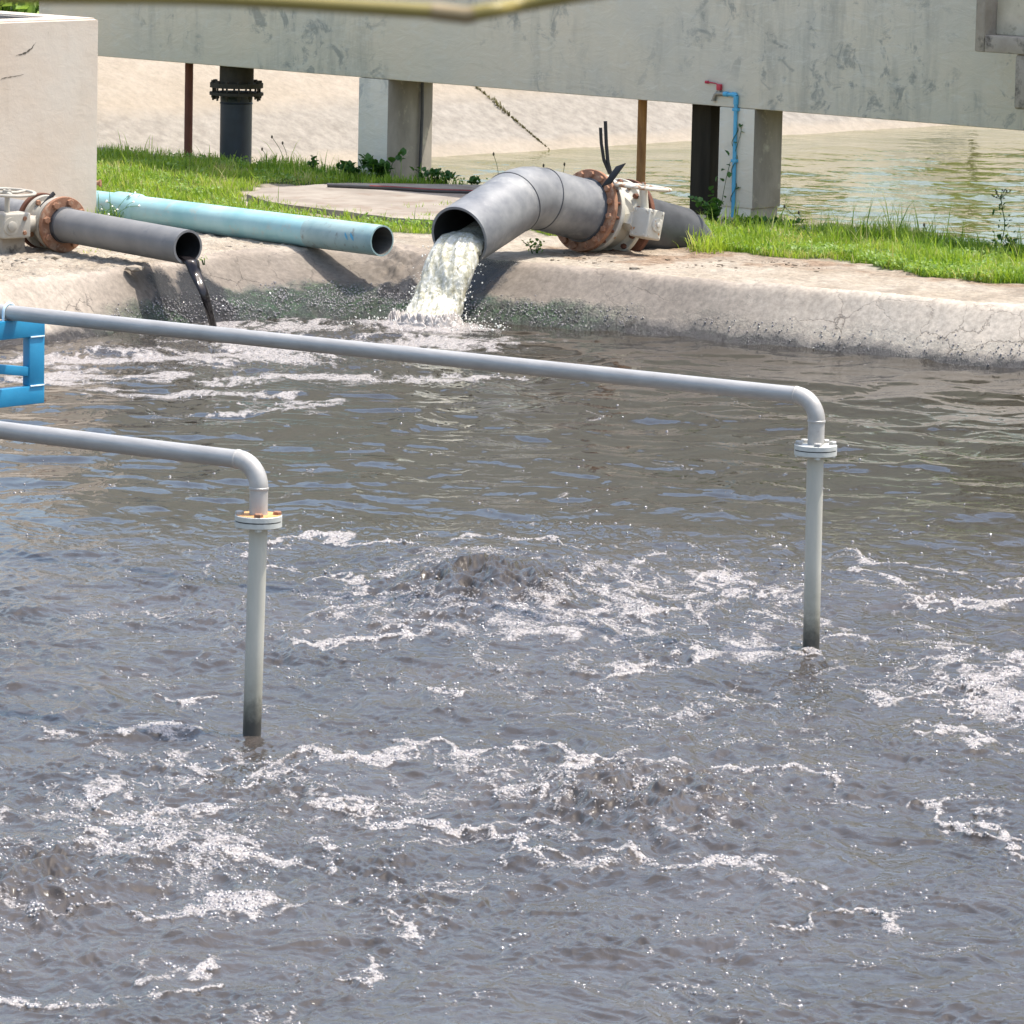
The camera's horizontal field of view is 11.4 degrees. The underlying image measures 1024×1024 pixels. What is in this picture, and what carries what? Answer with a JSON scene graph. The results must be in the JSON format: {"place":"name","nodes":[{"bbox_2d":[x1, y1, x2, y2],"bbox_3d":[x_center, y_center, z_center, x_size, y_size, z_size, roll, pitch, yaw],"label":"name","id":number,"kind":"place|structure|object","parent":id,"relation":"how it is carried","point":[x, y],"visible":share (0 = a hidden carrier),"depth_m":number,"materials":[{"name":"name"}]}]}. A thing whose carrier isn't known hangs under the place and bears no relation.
{"place":"outdoors","nodes":[
{"label":"outdoors","id":0,"kind":"place"},
{"bbox_2d":[0,0,591,23],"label":"yellow conduit","id":1,"kind":"object","parent":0,"point":[453,13],"visible":1,"depth_m":3.19,"materials":[{"name":"yellow metal"}]},
{"bbox_2d":[0,316,1023,1023],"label":"water","id":2,"kind":"structure","parent":0,"point":[928,450],"depth_m":21.87,"materials":[{"name":"grey liquid"}]},
{"bbox_2d":[0,351,1023,1023],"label":"foam bubbles","id":3,"kind":"object","parent":2,"relation":"on","point":[256,853],"visible":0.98,"depth_m":19.68,"materials":[{"name":"grey liquid"}]},
{"bbox_2d":[97,279,1023,365],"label":"algae beads","id":4,"kind":"object","parent":2,"relation":"on","point":[343,307],"visible":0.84,"depth_m":35.61,"materials":[{"name":"green"}]},
{"bbox_2d":[0,243,1023,367],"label":"basin wall","id":5,"kind":"structure","parent":0,"point":[667,305],"depth_m":35.07,"materials":[{"name":"grey concrete"}]},
{"bbox_2d":[124,265,143,271],"bbox_3d":[-2.574,-1.661,34.892,0.139,0.050,0.094,1,9,0],"label":"stone","id":6,"kind":"object","parent":5,"relation":"on","point":[134,268],"visible":1,"depth_m":34.86,"materials":[{"name":"stone"}]},
{"bbox_2d":[0,421,281,735],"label":"aeration pipe","id":7,"kind":"object","parent":5,"relation":"on","point":[258,520],"visible":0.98,"depth_m":20.69,"materials":[{"name":"metal"}]},
{"bbox_2d":[0,304,836,648],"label":"aeration pipe","id":8,"kind":"object","parent":5,"relation":"on","point":[814,448],"visible":1,"depth_m":23.54,"materials":[{"name":"metal"}]},
{"bbox_2d":[0,302,44,407],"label":"steel truss","id":9,"kind":"object","parent":8,"relation":"attached to","point":[31,372],"visible":0.97,"depth_m":25.52,"materials":[{"name":"blue metal"}]},
{"bbox_2d":[0,147,1023,303],"bbox_3d":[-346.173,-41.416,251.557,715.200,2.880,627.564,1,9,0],"label":"ground","id":10,"kind":"structure","parent":0,"point":[841,274],"depth_m":35.82,"materials":[{"name":"beige concrete"}]},
{"bbox_2d":[0,11,97,212],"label":"concrete tank","id":11,"kind":"object","parent":10,"relation":"on","point":[48,97],"visible":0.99,"depth_m":37.75,"materials":[{"name":"beige concrete"}]},
{"bbox_2d":[43,254,61,259],"bbox_3d":[-3.189,-1.767,35.504,0.127,0.045,0.087,-2,9,-23],"label":"stone","id":12,"kind":"object","parent":10,"relation":"on","point":[53,256],"visible":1,"depth_m":35.48,"materials":[{"name":"stone"}]},
{"bbox_2d":[97,179,101,186],"bbox_3d":[-3.299,-2.526,39.221,0.313,0.056,0.056,3,9,11],"label":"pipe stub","id":13,"kind":"object","parent":10,"relation":"on","point":[99,182],"visible":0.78,"depth_m":39.18,"materials":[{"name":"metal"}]},
{"bbox_2d":[0,187,201,264],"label":"drain pipe","id":14,"kind":"object","parent":10,"relation":"on","point":[52,222],"visible":1,"depth_m":35.58,"materials":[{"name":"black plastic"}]},
{"bbox_2d":[177,255,216,326],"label":"sludge stream","id":15,"kind":"structure","parent":14,"relation":"attached to","point":[192,264],"depth_m":34.70,"materials":[{"name":"black liquid"}]},
{"bbox_2d":[97,191,139,217],"bbox_3d":[-2.922,-2.252,38.030,0.372,0.281,0.231,1,9,0],"label":"flowering weed","id":16,"kind":"object","parent":10,"relation":"on","point":[112,206],"visible":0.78,"depth_m":38.01,"materials":[{"name":"green plant"}]},
{"bbox_2d":[0,240,308,274],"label":"rubble","id":17,"kind":"object","parent":10,"relation":"on","point":[22,259],"visible":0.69,"depth_m":35.38,"materials":[{"name":"concrete"}]},
{"bbox_2d":[184,63,192,156],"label":"steel post","id":18,"kind":"object","parent":10,"relation":"on","point":[188,121],"visible":0.66,"depth_m":44.28,"materials":[{"name":"brown metal"}]},
{"bbox_2d":[209,66,263,163],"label":"flanged pipe","id":19,"kind":"object","parent":10,"relation":"on","point":[235,120],"visible":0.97,"depth_m":43.81,"materials":[{"name":"black metal"}]},
{"bbox_2d":[96,190,393,255],"bbox_3d":[-2.769,-2.241,38.081,0.248,0.248,5.381,-7,12,-43],"label":"teal pipe","id":20,"kind":"object","parent":10,"relation":"on","point":[328,234],"visible":0.84,"depth_m":37.00,"materials":[{"name":"plastic"}]},
{"bbox_2d":[306,155,318,170],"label":"leafy weed","id":21,"kind":"object","parent":10,"relation":"on","point":[313,161],"visible":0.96,"depth_m":42.97,"materials":[{"name":"green plant"}]},
{"bbox_2d":[336,159,365,176],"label":"leafy weed","id":22,"kind":"object","parent":10,"relation":"on","point":[349,166],"visible":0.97,"depth_m":42.41,"materials":[{"name":"green plant"}]},
{"bbox_2d":[247,183,480,225],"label":"concrete slab","id":23,"kind":"structure","parent":10,"relation":"on","point":[373,201],"depth_m":40.02,"materials":[{"name":"beige concrete"}]},
{"bbox_2d":[327,183,472,193],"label":"pipe","id":24,"kind":"object","parent":23,"relation":"on","point":[400,188],"visible":0.79,"depth_m":40.85,"materials":[{"name":"brown metal"}]},
{"bbox_2d":[358,147,406,177],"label":"leafy weed","id":25,"kind":"object","parent":10,"relation":"on","point":[375,165],"visible":0.96,"depth_m":42.33,"materials":[{"name":"green plant"}]},
{"bbox_2d":[409,166,459,183],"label":"leafy weed","id":26,"kind":"object","parent":10,"relation":"on","point":[432,172],"visible":0.94,"depth_m":41.96,"materials":[{"name":"green plant"}]},
{"bbox_2d":[467,175,480,184],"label":"leafy weed","id":27,"kind":"object","parent":10,"relation":"on","point":[472,180],"visible":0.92,"depth_m":41.70,"materials":[{"name":"green plant"}]},
{"bbox_2d":[39,0,1023,218],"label":"concrete channel","id":28,"kind":"object","parent":10,"relation":"on","point":[768,62],"visible":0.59,"depth_m":40.51,"materials":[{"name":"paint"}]},
{"bbox_2d":[418,82,423,182],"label":"conduit","id":29,"kind":"object","parent":28,"relation":"attached to","point":[421,125],"visible":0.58,"depth_m":42.75,"materials":[{"name":"metal"}]},
{"bbox_2d":[705,81,739,217],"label":"water tap","id":30,"kind":"object","parent":28,"relation":"attached to","point":[735,96],"visible":0.98,"depth_m":40.07,"materials":[{"name":"blue plastic"}]},
{"bbox_2d":[708,123,742,212],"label":"vine","id":31,"kind":"object","parent":30,"relation":"attached to","point":[729,175],"visible":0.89,"depth_m":40.07,"materials":[{"name":"green plant"}]},
{"bbox_2d":[975,0,1023,109],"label":"outlet box","id":32,"kind":"object","parent":28,"relation":"attached to","point":[999,26],"visible":1,"depth_m":37.54,"materials":[{"name":"concrete"}]},
{"bbox_2d":[522,238,544,253],"bbox_3d":[0.148,-1.893,36.593,0.174,0.136,0.123,1,9,0],"label":"leafy weed","id":33,"kind":"object","parent":10,"relation":"on","point":[537,249],"visible":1,"depth_m":36.58,"materials":[{"name":"green plant"}]},
{"bbox_2d":[432,121,715,261],"bbox_3d":[0.673,-2.024,36.734,3.265,1.530,0.899,-7,12,-44],"label":"discharge pipe","id":34,"kind":"object","parent":10,"relation":"on","point":[588,210],"visible":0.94,"depth_m":36.47,"materials":[{"name":"grey plastic"}]},
{"bbox_2d":[337,220,510,331],"bbox_3d":[-0.386,-1.553,35.349,0.942,0.877,1.546,9,12,43],"label":"water jet","id":35,"kind":"object","parent":34,"relation":"attached to","point":[451,264],"visible":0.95,"depth_m":35.32,"materials":[{"name":"liquid"}]},
{"bbox_2d":[629,266,642,269],"bbox_3d":[0.864,-1.696,35.625,0.099,0.036,0.071,1,9,0],"label":"stone","id":36,"kind":"object","parent":10,"relation":"on","point":[635,267],"visible":1,"depth_m":35.60,"materials":[{"name":"stone"}]},
{"bbox_2d":[536,252,822,271],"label":"litter","id":37,"kind":"object","parent":10,"relation":"on","point":[722,265],"visible":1,"depth_m":36.21,"materials":[{"name":"beige plant"}]},
{"bbox_2d":[688,196,724,222],"bbox_3d":[1.489,-2.273,38.912,0.243,0.253,0.288,-3,9,-25],"label":"leafy weed","id":38,"kind":"object","parent":10,"relation":"on","point":[707,206],"visible":0.87,"depth_m":38.87,"materials":[{"name":"green plant"}]},
{"bbox_2d":[727,213,804,226],"bbox_3d":[1.916,-2.191,38.819,0.594,0.140,0.406,1,9,0],"label":"leafy weed","id":39,"kind":"object","parent":10,"relation":"on","point":[765,219],"visible":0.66,"depth_m":38.77,"materials":[{"name":"green plant"}]},
{"bbox_2d":[985,234,1018,250],"bbox_3d":[3.588,-1.941,37.282,0.254,0.174,0.172,7,10,32],"label":"leafy weed","id":40,"kind":"object","parent":10,"relation":"on","point":[999,236],"visible":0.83,"depth_m":37.26,"materials":[{"name":"green plant"}]},
{"bbox_2d":[991,189,1014,248],"bbox_3d":[3.560,-2.086,37.130,0.188,0.523,0.110,1,9,0],"label":"tall weed","id":41,"kind":"object","parent":10,"relation":"on","point":[1001,197],"visible":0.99,"depth_m":37.12,"materials":[{"name":"green plant"}]},
{"bbox_2d":[97,56,948,165],"bbox_3d":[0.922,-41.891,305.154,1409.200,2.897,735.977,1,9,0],"label":"pond bank","id":42,"kind":"structure","parent":0,"point":[139,102],"depth_m":48.53,"materials":[{"name":"concrete"}]},
{"bbox_2d":[0,3,38,13],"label":"bank plant","id":43,"kind":"object","parent":42,"relation":"on","point":[27,8],"visible":0.32,"depth_m":49.17,"materials":[{"name":"green plant"}]},
{"bbox_2d":[476,87,549,149],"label":"joint weeds","id":44,"kind":"object","parent":42,"relation":"on","point":[499,106],"visible":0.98,"depth_m":49.80,"materials":[{"name":"green plant"}]},
{"bbox_2d":[690,104,722,214],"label":"dark post","id":45,"kind":"object","parent":42,"relation":"on","point":[705,146],"visible":0.27,"depth_m":40.56,"materials":[{"name":"black metal"}]},
{"bbox_2d":[77,133,1023,283],"bbox_3d":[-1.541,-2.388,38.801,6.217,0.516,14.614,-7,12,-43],"label":"grass","id":46,"kind":"structure","parent":0,"point":[863,234],"depth_m":38.26,"materials":[{"name":"green plant"}]},
{"bbox_2d":[316,125,1023,246],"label":"pond water","id":47,"kind":"structure","parent":0,"point":[966,171],"depth_m":47.46,"materials":[{"name":"green liquid"}]},
{"bbox_2d":[636,100,646,182],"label":"steel post","id":48,"kind":"object","parent":47,"relation":"in","point":[641,142],"visible":0.56,"depth_m":41.05,"materials":[{"name":"brown metal"}]}
]}

